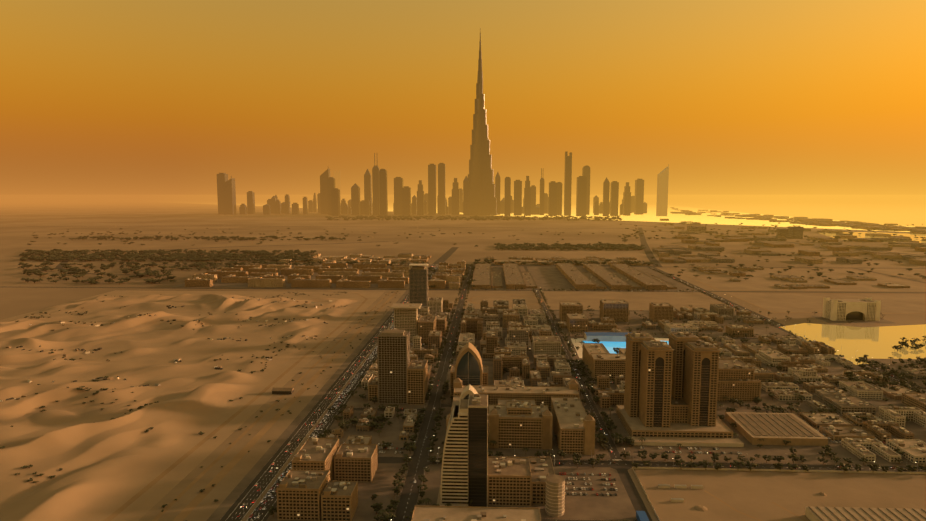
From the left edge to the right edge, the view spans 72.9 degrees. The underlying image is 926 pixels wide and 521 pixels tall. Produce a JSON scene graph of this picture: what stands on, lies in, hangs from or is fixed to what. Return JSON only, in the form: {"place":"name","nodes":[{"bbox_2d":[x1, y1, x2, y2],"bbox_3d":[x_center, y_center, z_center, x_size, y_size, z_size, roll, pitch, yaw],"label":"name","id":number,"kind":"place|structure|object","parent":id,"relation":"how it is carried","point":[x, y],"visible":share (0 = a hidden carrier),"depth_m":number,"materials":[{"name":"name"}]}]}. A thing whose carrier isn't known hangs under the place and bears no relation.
{"place":"outdoors","nodes":[
{"label":"outdoors","id":0,"kind":"place"},
{"bbox_2d":[0,290,383,520],"bbox_3d":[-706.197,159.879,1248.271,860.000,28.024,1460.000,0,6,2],"label":"dunes","id":1,"kind":"structure","parent":0,"point":[100,458],"depth_m":995.38,"materials":[{"name":"beige sand"}]},
{"bbox_2d":[0,295,331,401],"bbox_3d":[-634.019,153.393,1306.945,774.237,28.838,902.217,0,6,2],"label":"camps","id":2,"kind":"object","parent":1,"relation":"on","point":[282,390],"visible":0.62,"depth_m":1171.49,"materials":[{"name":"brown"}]},
{"bbox_2d":[0,291,399,520],"bbox_3d":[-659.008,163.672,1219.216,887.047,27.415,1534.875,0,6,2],"label":"scrub","id":3,"kind":"object","parent":1,"relation":"on","point":[139,407],"visible":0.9,"depth_m":920.00,"materials":[{"name":"green plant"}]},
{"bbox_2d":[0,199,925,403],"bbox_3d":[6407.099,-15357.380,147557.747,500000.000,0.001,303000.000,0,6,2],"label":"ground","id":4,"kind":"structure","parent":0,"point":[18,295],"depth_m":4040.91,"materials":[{"name":"beige sand"}]},
{"bbox_2d":[217,151,668,215],"bbox_3d":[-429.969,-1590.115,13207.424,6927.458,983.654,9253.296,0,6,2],"label":"skyline","id":5,"kind":"structure","parent":4,"relation":"on","point":[328,200],"depth_m":9118.67,"materials":[{"name":"grey"}]},
{"bbox_2d":[18,215,925,520],"bbox_3d":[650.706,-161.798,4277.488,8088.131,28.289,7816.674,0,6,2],"label":"trees","id":6,"kind":"object","parent":4,"relation":"on","point":[54,255],"visible":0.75,"depth_m":1828.42,"materials":[{"name":"green plant"}]},
{"bbox_2d":[29,247,925,520],"bbox_3d":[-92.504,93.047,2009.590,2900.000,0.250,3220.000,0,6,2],"label":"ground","id":7,"kind":"structure","parent":4,"relation":"on","point":[239,475],"depth_m":737.22,"materials":[{"name":"sand"},{"name":"beige sand"}]},
{"bbox_2d":[238,266,916,520],"bbox_3d":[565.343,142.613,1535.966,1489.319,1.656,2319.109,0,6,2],"label":"cars","id":8,"kind":"object","parent":7,"relation":"on","point":[284,475],"visible":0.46,"depth_m":740.32,"materials":[{"name":"white"}]},
{"bbox_2d":[260,266,917,520],"bbox_3d":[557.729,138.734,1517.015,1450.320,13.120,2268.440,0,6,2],"label":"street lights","id":9,"kind":"object","parent":7,"relation":"on","point":[573,368],"visible":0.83,"depth_m":797.61,"materials":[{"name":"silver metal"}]},
{"bbox_2d":[276,298,925,520],"bbox_3d":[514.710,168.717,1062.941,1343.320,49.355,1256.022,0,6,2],"label":"city","id":10,"kind":"object","parent":7,"relation":"on","point":[521,415],"visible":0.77,"depth_m":896.25,"materials":[{"name":"concrete"},{"name":"glass"}]},
{"bbox_2d":[368,264,896,520],"bbox_3d":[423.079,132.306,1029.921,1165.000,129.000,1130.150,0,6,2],"label":"buildings","id":11,"kind":"structure","parent":7,"relation":"on","point":[679,386],"depth_m":792.77,"materials":[{"name":"concrete"},{"name":"glass"}]},
{"bbox_2d":[466,33,496,214],"bbox_3d":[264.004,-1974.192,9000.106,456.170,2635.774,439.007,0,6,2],"label":"skyscraper","id":12,"kind":"structure","parent":4,"relation":"on","point":[482,200],"depth_m":8936.31,"materials":[{"name":"grey glass"}]},
{"bbox_2d":[173,207,925,289],"bbox_3d":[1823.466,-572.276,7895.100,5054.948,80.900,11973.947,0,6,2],"label":"town","id":13,"kind":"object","parent":4,"relation":"on","point":[365,274],"visible":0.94,"depth_m":2474.97,"materials":[{"name":"brown"}]},
{"bbox_2d":[0,195,925,364],"bbox_3d":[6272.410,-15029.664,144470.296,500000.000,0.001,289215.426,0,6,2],"label":"water","id":14,"kind":"structure","parent":0,"point":[854,343],"depth_m":10355.27,"materials":[{"name":"liquid"}]},
{"bbox_2d":[0,0,925,194],"label":"sky","id":15,"kind":"structure","parent":0,"point":[98,97],"materials":[{"name":"orange"}]},
{"bbox_2d":[27,224,925,520],"bbox_3d":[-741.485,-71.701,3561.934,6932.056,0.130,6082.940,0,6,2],"label":"roads","id":16,"kind":"structure","parent":0,"point":[905,300],"depth_m":1949.65,"materials":[{"name":"grey asphalt"}]},
{"bbox_2d":[88,222,925,520],"bbox_3d":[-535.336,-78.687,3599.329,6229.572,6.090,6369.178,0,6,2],"label":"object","id":17,"kind":"object","parent":16,"relation":"on","point":[640,516],"visible":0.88,"depth_m":687.43,"materials":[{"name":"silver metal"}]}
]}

